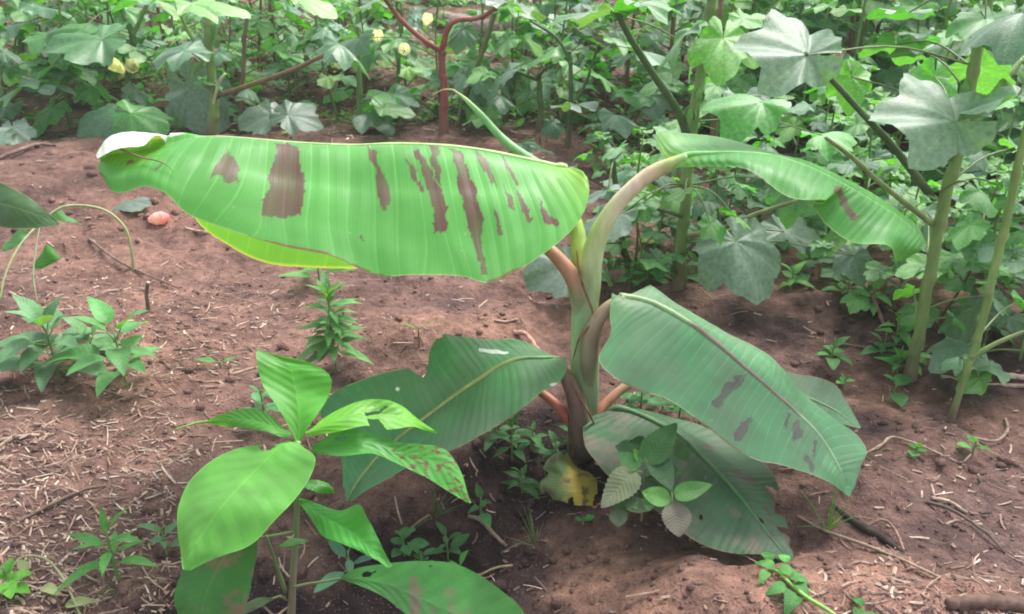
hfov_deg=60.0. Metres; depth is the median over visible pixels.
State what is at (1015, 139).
cotton plant
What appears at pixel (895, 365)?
weed
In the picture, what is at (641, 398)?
weed
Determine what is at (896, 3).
cotton plant
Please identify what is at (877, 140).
cotton plant
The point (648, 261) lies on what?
cotton plant
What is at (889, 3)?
cotton plant
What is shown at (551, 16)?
cotton plant
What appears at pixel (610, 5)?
cotton plant
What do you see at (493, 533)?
twig
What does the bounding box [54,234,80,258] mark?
twig
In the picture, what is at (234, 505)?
broad leaved plant
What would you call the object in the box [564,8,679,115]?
cotton plant
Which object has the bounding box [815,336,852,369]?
weed
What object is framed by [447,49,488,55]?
weed
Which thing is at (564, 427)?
weed
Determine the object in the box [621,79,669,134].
weed
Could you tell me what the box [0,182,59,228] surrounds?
drooping leaf plant
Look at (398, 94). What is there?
cotton plant
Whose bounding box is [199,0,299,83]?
cotton plant
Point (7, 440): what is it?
stick
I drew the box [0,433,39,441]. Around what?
stick
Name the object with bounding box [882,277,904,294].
weed
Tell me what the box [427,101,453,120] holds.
weed
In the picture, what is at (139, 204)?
fallen leaf
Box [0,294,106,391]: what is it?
weed
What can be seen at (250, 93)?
cotton plant
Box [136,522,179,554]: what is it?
weed
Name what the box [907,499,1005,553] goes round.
twig
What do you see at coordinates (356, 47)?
cotton plant
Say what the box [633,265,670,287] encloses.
weed
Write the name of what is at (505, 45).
cotton plant
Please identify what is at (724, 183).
weed
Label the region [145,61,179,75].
weed
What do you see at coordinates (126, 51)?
cotton plant
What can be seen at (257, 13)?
cotton plant
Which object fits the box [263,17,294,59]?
weed
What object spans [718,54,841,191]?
cotton plant
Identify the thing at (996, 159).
cotton plant
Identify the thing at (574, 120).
weed
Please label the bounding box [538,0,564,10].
cotton plant
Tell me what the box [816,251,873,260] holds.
weed
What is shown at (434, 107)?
weed
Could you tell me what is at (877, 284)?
weed
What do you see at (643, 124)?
weed
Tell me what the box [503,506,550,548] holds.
grass tuft
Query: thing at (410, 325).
sprout
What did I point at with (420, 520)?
twig
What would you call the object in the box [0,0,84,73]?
cotton plant
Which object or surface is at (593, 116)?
weed
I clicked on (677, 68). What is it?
cotton plant
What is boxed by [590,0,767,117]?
cotton plant
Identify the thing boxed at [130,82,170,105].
weed
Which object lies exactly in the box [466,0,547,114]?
cotton plant
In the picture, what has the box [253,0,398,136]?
cotton plant
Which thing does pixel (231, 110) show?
cotton plant
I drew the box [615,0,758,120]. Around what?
cotton plant
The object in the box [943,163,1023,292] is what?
cotton plant
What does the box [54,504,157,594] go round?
weed
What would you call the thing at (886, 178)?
weed
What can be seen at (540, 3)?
cotton plant
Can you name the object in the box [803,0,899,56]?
cotton plant
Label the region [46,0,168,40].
cotton plant
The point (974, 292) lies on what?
weed
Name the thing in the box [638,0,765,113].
cotton plant
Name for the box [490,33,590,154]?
cotton plant
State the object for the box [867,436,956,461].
twig
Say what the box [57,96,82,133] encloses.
weed
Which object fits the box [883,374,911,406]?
weed
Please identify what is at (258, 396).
weed
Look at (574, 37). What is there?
cotton plant
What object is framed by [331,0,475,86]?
cotton plant
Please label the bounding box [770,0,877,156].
cotton plant
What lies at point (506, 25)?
plant
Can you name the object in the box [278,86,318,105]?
weed
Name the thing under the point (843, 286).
weed
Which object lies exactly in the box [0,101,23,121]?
cotton plant
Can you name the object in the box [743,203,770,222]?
weed
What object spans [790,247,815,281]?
weed
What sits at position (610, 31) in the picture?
cotton plant
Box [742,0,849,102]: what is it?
cotton plant
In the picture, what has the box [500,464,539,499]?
weed
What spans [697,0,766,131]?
cotton plant
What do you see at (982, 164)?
cotton plant
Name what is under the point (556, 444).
weed
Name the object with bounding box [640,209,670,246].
weed
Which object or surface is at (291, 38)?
cotton plant
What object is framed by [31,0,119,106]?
cotton plant
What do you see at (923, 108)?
cotton plant
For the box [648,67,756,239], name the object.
cotton plant
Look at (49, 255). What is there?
arching vine
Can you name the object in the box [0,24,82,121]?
cotton plant
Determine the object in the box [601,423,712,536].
dusty weed
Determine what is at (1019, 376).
cane
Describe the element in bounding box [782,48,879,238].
cotton plant
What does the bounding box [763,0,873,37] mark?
cotton plant
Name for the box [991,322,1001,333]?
weed
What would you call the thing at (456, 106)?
weed
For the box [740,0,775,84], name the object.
cotton plant
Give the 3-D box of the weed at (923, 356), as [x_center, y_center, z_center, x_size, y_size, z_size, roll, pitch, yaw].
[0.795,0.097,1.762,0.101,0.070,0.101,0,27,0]
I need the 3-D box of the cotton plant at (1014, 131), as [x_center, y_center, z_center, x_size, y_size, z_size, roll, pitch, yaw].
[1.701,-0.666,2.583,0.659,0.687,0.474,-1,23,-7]
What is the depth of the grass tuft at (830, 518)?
1.32 m
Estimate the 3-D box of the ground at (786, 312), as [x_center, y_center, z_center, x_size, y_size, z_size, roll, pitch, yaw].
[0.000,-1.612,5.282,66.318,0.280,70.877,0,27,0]
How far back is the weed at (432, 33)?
4.65 m
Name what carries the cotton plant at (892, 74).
on the ground at (786, 312)
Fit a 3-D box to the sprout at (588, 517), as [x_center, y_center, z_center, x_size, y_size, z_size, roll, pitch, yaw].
[0.115,0.333,1.381,0.032,0.028,0.015,-8,28,-16]
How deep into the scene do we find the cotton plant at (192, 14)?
4.28 m
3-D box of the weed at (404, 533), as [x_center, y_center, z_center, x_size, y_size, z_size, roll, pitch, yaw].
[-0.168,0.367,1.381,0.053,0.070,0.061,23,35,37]
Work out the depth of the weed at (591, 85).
3.44 m
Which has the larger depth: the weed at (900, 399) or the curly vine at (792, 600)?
the weed at (900, 399)
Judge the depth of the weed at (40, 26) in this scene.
4.41 m
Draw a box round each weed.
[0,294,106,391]
[0,557,32,598]
[17,19,51,39]
[27,17,54,35]
[34,18,58,32]
[38,296,161,396]
[53,317,121,363]
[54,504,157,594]
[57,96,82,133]
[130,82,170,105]
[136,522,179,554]
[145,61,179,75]
[161,25,183,42]
[164,109,189,131]
[182,17,203,35]
[195,357,237,367]
[240,34,257,58]
[245,385,279,411]
[252,97,269,105]
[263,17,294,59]
[273,73,307,99]
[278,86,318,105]
[279,267,352,280]
[296,269,373,373]
[314,540,372,592]
[365,6,403,21]
[370,6,405,29]
[391,527,428,556]
[405,542,435,566]
[417,27,446,57]
[418,104,438,120]
[423,24,440,39]
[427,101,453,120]
[428,521,468,561]
[430,13,448,28]
[435,0,449,28]
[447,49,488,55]
[448,91,459,119]
[450,550,468,564]
[462,37,492,55]
[467,483,490,527]
[484,409,532,462]
[484,425,520,451]
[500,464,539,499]
[518,421,548,450]
[529,69,563,119]
[532,430,568,462]
[544,80,575,123]
[554,53,604,116]
[559,425,567,440]
[560,98,597,124]
[572,97,597,122]
[574,31,595,52]
[578,138,633,171]
[585,66,621,99]
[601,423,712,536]
[603,251,625,272]
[612,59,643,91]
[612,248,642,274]
[613,260,645,289]
[620,81,645,140]
[620,256,649,284]
[620,391,674,411]
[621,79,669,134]
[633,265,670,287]
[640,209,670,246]
[654,396,683,412]
[662,405,691,420]
[668,168,696,181]
[671,253,698,281]
[687,250,697,280]
[712,175,746,218]
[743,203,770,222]
[766,230,787,250]
[778,261,814,291]
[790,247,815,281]
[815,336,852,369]
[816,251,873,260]
[822,279,872,293]
[850,278,891,315]
[858,173,878,192]
[858,331,901,369]
[862,281,877,301]
[873,346,916,372]
[874,310,914,344]
[875,172,899,195]
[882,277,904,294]
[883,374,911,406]
[887,336,931,374]
[949,286,981,306]
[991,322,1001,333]
[1003,279,1023,298]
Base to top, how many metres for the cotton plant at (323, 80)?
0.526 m
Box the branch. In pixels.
[945,593,1023,613]
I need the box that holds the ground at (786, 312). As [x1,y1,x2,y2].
[0,0,1023,613]
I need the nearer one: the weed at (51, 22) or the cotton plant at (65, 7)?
the cotton plant at (65, 7)
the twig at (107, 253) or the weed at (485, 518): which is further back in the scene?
the twig at (107, 253)
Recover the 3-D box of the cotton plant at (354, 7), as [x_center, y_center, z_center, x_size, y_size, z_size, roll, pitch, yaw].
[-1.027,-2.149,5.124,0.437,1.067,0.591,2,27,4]
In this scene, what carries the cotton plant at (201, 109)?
on the ground at (786, 312)
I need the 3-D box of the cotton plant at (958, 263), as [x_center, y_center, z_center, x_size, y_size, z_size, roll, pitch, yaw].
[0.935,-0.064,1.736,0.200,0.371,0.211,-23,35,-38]
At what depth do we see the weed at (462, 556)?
1.32 m
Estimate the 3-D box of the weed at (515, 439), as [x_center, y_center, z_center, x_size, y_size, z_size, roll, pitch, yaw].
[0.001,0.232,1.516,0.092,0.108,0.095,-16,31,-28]
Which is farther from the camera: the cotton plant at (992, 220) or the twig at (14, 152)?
the twig at (14, 152)
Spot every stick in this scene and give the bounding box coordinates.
[0,433,15,447]
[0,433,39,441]
[144,281,150,312]
[184,226,208,233]
[232,366,257,375]
[494,318,517,322]
[513,330,539,348]
[833,503,904,553]
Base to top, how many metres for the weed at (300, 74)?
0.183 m
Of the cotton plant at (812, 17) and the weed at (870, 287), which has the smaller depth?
the weed at (870, 287)
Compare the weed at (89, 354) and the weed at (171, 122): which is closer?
the weed at (89, 354)
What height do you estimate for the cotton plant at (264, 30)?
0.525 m
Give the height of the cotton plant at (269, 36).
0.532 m
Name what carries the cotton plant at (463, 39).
on the ground at (786, 312)
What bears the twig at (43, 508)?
on the ground at (786, 312)
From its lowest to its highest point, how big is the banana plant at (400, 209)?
0.600 m
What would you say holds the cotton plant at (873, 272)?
on the ground at (786, 312)
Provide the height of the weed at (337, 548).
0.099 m
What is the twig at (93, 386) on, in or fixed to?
on the ground at (786, 312)
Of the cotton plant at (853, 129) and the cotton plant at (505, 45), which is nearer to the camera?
the cotton plant at (853, 129)
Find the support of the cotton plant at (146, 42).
on the ground at (786, 312)
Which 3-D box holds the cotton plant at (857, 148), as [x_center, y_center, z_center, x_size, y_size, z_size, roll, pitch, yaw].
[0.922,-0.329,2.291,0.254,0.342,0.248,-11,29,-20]
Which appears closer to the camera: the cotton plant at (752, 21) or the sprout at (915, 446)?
the sprout at (915, 446)
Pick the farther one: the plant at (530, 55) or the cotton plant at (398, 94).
the plant at (530, 55)
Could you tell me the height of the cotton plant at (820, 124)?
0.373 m
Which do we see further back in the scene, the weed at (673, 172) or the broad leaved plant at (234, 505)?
the weed at (673, 172)
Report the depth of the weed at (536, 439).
1.54 m
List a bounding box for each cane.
[940,374,1023,387]
[1006,372,1023,379]
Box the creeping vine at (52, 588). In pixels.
[14,554,96,613]
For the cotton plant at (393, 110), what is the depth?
3.11 m
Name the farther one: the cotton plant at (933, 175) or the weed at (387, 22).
the weed at (387, 22)
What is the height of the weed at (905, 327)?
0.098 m
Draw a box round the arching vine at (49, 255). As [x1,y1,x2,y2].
[0,204,133,302]
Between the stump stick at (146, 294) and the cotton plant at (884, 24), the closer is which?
the stump stick at (146, 294)
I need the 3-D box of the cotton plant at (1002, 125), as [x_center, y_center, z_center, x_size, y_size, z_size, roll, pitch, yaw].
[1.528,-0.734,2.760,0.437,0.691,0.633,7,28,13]
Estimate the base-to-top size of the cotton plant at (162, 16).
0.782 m
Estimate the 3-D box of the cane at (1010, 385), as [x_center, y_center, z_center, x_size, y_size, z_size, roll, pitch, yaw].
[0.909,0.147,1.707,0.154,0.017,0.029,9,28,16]
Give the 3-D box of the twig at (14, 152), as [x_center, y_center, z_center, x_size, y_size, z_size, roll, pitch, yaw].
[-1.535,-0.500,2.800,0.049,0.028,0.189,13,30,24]
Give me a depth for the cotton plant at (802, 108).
2.05 m
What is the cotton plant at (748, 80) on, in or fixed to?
on the ground at (786, 312)
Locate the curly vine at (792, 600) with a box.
[755,552,875,613]
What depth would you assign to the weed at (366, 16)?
5.33 m
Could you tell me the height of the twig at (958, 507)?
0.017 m
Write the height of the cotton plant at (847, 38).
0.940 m
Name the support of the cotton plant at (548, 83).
on the ground at (786, 312)
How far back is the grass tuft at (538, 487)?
1.46 m
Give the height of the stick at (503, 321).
0.008 m
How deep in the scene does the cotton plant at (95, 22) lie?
4.43 m
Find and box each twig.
[0,142,55,159]
[8,484,105,526]
[44,357,131,399]
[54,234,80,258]
[88,238,185,290]
[410,513,430,527]
[467,515,507,546]
[479,564,512,575]
[796,515,941,579]
[808,335,877,348]
[861,284,886,326]
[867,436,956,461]
[868,518,904,550]
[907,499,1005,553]
[931,496,967,513]
[974,417,1009,441]
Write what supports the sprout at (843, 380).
on the ground at (786, 312)
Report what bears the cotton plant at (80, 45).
on the ground at (786, 312)
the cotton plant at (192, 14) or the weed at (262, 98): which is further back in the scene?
the cotton plant at (192, 14)
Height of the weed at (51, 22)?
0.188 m
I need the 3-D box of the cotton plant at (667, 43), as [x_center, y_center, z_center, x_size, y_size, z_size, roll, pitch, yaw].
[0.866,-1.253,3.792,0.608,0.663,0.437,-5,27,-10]
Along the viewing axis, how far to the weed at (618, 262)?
2.09 m
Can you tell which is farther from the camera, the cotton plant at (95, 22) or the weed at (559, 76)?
the cotton plant at (95, 22)
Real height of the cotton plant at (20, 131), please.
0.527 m
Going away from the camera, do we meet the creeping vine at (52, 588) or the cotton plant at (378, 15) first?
the creeping vine at (52, 588)
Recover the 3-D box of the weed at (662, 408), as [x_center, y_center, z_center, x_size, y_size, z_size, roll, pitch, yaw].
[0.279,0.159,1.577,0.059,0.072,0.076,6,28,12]
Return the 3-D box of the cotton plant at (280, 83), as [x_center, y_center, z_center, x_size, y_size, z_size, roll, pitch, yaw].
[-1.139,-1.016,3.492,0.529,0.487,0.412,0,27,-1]
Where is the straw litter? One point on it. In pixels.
(148, 520)
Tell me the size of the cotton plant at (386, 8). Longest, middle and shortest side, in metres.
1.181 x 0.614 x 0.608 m
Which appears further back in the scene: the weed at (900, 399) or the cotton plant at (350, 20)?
the cotton plant at (350, 20)
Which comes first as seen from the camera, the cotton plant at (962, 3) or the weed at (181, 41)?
the cotton plant at (962, 3)
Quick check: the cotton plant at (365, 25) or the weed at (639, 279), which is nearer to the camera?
the weed at (639, 279)
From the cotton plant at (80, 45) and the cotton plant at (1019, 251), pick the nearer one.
the cotton plant at (1019, 251)
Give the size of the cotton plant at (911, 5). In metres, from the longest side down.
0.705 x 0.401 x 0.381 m
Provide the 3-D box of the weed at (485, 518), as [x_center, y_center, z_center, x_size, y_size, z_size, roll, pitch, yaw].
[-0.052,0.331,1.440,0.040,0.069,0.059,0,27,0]
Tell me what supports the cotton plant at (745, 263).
on the ground at (786, 312)
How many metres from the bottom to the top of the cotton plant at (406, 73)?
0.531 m
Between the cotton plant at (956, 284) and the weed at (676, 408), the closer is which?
the weed at (676, 408)
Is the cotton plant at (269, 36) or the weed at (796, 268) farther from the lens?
the cotton plant at (269, 36)
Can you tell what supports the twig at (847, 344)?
on the ground at (786, 312)
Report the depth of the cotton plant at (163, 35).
4.00 m
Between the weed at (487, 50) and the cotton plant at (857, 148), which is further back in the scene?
the weed at (487, 50)
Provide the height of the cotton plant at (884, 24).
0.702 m
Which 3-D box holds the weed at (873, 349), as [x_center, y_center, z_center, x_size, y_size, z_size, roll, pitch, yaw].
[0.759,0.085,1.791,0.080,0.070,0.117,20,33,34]
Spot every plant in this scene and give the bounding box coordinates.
[0,0,14,25]
[0,0,33,118]
[0,0,64,86]
[0,0,76,144]
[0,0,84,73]
[0,0,93,63]
[0,0,179,138]
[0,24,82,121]
[0,37,16,63]
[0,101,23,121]
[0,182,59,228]
[12,0,118,138]
[19,1,156,110]
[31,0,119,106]
[45,4,140,25]
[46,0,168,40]
[55,0,91,22]
[64,5,95,23]
[84,2,168,76]
[92,5,219,72]
[96,89,925,561]
[99,1,179,27]
[111,0,369,135]
[121,0,241,86]
[141,19,241,116]
[146,14,285,102]
[162,0,303,131]
[174,349,524,613]
[180,0,255,49]
[187,0,308,71]
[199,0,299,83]
[204,0,356,102]
[213,2,283,133]
[219,0,340,63]
[221,0,309,37]
[231,0,308,69]
[249,0,351,87]
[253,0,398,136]
[291,0,432,103]
[295,0,370,56]
[304,0,367,37]
[311,13,432,132]
[320,0,366,23]
[326,0,545,135]
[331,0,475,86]
[349,0,368,10]
[354,0,426,61]
[361,20,419,121]
[366,0,398,18]
[366,0,503,121]
[429,0,539,115]
[446,4,588,128]
[449,8,522,127]
[456,0,530,16]
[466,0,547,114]
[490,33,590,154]
[492,0,586,66]
[494,0,611,120]
[495,0,607,105]
[499,0,563,84]
[499,17,559,44]
[510,48,534,57]
[514,0,566,29]
[522,0,606,82]
[523,151,660,298]
[531,20,669,168]
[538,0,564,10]
[538,1,613,63]
[552,0,870,304]
[554,0,643,38]
[559,0,655,104]
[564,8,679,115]
[567,29,605,48]
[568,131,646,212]
[578,0,701,151]
[583,151,696,249]
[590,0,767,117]
[598,0,647,60]
[599,127,699,277]
[600,123,708,281]
[603,1,646,36]
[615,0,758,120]
[635,16,695,94]
[636,0,809,153]
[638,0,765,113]
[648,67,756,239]
[656,31,724,75]
[689,0,765,188]
[690,93,785,224]
[692,95,831,221]
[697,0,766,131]
[701,0,813,138]
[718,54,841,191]
[730,0,1023,382]
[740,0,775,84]
[740,0,861,105]
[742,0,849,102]
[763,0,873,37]
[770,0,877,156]
[776,7,891,68]
[780,6,799,15]
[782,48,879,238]
[786,96,888,253]
[787,0,898,132]
[790,0,898,111]
[795,0,898,179]
[799,0,908,115]
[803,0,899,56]
[809,199,944,313]
[815,112,900,203]
[815,152,956,291]
[822,20,900,77]
[822,98,962,256]
[840,20,1023,186]
[841,7,952,86]
[842,0,963,94]
[854,1,903,24]
[855,122,908,198]
[859,0,967,137]
[861,3,980,66]
[873,0,960,78]
[877,174,1023,328]
[882,0,998,147]
[889,150,1023,254]
[901,0,948,27]
[903,0,1023,160]
[903,156,988,253]
[910,10,1023,186]
[919,7,1001,79]
[925,182,1023,383]
[936,0,971,63]
[937,182,1023,346]
[941,12,1023,423]
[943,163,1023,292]
[950,4,1023,131]
[952,151,1023,248]
[968,0,1023,145]
[977,163,1023,282]
[977,196,1023,316]
[979,103,1023,138]
[984,97,1023,243]
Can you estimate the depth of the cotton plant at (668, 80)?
2.74 m
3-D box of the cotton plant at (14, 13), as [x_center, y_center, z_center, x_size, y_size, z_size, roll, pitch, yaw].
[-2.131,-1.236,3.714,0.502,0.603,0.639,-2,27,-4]
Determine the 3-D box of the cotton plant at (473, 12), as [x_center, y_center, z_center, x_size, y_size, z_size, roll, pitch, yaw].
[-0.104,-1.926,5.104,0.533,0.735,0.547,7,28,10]
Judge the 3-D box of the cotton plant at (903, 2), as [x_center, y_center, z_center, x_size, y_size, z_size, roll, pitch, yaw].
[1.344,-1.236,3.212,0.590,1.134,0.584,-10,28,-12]
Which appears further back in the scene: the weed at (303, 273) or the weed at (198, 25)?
the weed at (198, 25)
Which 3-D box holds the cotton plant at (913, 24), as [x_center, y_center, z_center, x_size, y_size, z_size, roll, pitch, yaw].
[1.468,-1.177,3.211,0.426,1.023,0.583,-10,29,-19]
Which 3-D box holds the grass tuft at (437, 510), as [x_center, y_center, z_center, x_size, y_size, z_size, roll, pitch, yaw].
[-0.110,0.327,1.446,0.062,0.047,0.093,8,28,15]
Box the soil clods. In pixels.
[0,29,1023,613]
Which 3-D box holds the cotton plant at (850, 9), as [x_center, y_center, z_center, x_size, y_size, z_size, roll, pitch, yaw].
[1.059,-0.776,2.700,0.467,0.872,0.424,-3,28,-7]
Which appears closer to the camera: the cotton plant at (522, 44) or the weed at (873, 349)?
the weed at (873, 349)
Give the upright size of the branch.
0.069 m
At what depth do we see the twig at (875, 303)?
1.88 m
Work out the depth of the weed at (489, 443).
1.53 m
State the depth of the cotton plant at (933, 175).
2.59 m
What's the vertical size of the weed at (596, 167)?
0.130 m
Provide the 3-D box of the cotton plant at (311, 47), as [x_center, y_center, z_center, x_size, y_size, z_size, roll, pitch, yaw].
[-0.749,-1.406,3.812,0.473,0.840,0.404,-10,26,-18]
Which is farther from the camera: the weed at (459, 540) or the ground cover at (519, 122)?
the ground cover at (519, 122)
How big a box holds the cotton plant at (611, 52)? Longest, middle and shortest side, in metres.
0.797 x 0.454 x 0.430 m
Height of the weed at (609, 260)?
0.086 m
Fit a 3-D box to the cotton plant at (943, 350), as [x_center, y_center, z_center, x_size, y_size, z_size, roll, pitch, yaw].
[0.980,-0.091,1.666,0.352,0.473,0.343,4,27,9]
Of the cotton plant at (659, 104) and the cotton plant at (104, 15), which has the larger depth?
the cotton plant at (104, 15)
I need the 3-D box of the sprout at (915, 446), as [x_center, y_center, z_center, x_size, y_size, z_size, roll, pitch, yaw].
[0.676,0.244,1.479,0.030,0.042,0.039,11,29,21]
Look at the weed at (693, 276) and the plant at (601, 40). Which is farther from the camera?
the plant at (601, 40)
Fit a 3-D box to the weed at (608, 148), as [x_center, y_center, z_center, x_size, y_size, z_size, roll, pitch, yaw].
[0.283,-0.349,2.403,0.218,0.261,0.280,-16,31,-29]
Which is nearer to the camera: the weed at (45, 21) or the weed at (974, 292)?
the weed at (974, 292)
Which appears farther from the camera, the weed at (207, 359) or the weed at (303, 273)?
the weed at (303, 273)
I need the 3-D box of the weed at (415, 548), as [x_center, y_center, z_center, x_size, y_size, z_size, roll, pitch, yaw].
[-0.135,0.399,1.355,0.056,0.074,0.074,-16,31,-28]
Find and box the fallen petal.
[148,211,169,224]
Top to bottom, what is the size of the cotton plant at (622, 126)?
0.444 m
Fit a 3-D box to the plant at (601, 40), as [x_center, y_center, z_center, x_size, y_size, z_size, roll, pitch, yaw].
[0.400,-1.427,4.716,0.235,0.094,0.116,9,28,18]
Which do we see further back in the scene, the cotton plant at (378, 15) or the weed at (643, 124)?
the cotton plant at (378, 15)
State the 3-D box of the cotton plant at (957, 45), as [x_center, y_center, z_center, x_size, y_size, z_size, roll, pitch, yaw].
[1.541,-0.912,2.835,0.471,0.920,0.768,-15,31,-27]
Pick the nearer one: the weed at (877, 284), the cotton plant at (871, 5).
the weed at (877, 284)
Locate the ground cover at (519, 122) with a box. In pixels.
[1,0,1023,217]
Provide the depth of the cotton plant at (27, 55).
3.63 m
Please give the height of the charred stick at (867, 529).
0.022 m
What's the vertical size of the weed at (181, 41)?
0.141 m
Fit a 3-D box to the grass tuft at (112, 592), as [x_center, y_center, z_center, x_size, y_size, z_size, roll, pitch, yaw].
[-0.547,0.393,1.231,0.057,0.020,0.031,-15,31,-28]
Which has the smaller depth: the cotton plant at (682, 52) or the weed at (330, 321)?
the weed at (330, 321)
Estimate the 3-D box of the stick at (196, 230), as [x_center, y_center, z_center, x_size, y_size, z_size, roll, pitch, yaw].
[-0.844,-0.206,2.375,0.069,0.015,0.010,7,28,14]
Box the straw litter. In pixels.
[0,2,1023,613]
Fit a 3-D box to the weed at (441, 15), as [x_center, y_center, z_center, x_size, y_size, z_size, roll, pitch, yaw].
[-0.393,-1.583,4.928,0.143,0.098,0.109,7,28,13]
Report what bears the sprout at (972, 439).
on the ground at (786, 312)
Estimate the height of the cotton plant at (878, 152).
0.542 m
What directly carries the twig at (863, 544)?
on the ground at (786, 312)
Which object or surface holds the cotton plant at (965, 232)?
on the ground at (786, 312)
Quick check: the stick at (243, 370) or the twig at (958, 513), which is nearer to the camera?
the twig at (958, 513)
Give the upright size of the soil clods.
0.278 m
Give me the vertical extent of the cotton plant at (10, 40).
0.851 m
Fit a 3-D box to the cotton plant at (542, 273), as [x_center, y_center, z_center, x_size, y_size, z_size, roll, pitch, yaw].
[0.205,-0.160,2.008,0.153,0.331,0.421,19,33,33]
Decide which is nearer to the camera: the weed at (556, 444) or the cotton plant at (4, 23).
the weed at (556, 444)
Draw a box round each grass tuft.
[95,581,134,599]
[419,484,463,525]
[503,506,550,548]
[512,462,550,503]
[799,487,862,530]
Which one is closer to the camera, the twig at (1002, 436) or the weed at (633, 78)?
the twig at (1002, 436)
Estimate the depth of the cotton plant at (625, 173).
2.20 m
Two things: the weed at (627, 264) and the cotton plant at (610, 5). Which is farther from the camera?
the cotton plant at (610, 5)
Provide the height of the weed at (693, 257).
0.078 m
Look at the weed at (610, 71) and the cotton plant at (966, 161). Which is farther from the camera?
the weed at (610, 71)
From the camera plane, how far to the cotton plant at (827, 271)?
1.89 m
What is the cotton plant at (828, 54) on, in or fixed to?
on the ground at (786, 312)
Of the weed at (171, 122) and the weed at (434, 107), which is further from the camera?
the weed at (434, 107)
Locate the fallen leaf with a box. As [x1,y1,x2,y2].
[112,197,150,211]
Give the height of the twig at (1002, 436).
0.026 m
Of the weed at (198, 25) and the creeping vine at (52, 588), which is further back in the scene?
the weed at (198, 25)
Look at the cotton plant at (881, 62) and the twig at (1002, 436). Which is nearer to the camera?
the twig at (1002, 436)
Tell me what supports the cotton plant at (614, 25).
on the ground at (786, 312)
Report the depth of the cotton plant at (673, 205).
1.97 m
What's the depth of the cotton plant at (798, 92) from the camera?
3.14 m
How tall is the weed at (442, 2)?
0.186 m
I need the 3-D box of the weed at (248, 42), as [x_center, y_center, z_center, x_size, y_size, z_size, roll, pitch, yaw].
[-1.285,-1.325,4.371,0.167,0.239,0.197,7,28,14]
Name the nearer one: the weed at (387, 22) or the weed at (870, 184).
the weed at (870, 184)
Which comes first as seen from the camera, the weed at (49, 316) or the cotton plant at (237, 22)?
the weed at (49, 316)
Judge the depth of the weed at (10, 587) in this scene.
1.19 m
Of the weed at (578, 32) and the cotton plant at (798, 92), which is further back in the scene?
the weed at (578, 32)
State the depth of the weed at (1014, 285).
1.96 m
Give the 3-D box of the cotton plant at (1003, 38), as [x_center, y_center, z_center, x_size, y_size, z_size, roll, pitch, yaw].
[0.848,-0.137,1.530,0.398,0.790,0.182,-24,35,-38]
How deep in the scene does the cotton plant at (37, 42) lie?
3.22 m
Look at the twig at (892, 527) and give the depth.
1.31 m
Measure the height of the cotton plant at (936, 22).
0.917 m
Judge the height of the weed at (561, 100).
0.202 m
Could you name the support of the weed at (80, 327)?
on the ground at (786, 312)
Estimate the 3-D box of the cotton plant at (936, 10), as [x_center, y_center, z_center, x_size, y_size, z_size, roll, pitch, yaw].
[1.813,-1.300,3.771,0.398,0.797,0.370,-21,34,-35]
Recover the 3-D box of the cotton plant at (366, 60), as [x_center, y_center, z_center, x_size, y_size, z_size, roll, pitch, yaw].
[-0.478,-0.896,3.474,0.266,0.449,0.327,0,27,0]
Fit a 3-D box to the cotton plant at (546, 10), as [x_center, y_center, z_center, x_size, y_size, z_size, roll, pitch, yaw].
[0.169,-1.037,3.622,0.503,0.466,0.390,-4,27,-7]
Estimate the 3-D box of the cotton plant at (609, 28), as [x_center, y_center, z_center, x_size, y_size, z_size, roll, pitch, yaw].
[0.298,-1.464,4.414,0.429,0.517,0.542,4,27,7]
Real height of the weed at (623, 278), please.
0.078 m
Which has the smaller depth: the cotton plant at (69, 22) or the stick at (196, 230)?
the stick at (196, 230)
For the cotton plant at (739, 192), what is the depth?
2.25 m
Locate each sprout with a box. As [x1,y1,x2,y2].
[402,322,432,347]
[575,514,594,523]
[836,373,854,389]
[908,443,926,455]
[957,434,989,453]
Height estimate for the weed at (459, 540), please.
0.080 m
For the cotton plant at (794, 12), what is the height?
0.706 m
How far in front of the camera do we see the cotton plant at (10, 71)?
3.38 m
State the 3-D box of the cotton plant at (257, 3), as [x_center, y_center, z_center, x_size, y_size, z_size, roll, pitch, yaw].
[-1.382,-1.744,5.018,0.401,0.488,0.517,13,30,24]
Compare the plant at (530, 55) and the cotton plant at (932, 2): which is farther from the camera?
the plant at (530, 55)
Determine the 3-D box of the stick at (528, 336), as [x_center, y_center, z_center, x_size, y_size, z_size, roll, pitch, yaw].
[0.032,0.068,1.804,0.015,0.026,0.110,-13,30,-24]
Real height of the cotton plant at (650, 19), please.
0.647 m
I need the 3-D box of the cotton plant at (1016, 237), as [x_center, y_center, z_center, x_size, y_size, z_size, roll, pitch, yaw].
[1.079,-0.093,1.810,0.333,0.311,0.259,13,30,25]
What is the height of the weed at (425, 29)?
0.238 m
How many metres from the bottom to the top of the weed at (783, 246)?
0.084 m
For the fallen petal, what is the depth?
2.39 m
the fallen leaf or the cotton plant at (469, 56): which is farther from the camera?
the cotton plant at (469, 56)
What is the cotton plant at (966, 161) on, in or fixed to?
on the ground at (786, 312)
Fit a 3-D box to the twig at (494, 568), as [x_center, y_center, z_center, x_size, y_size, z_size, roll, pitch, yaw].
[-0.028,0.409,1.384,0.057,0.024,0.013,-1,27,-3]

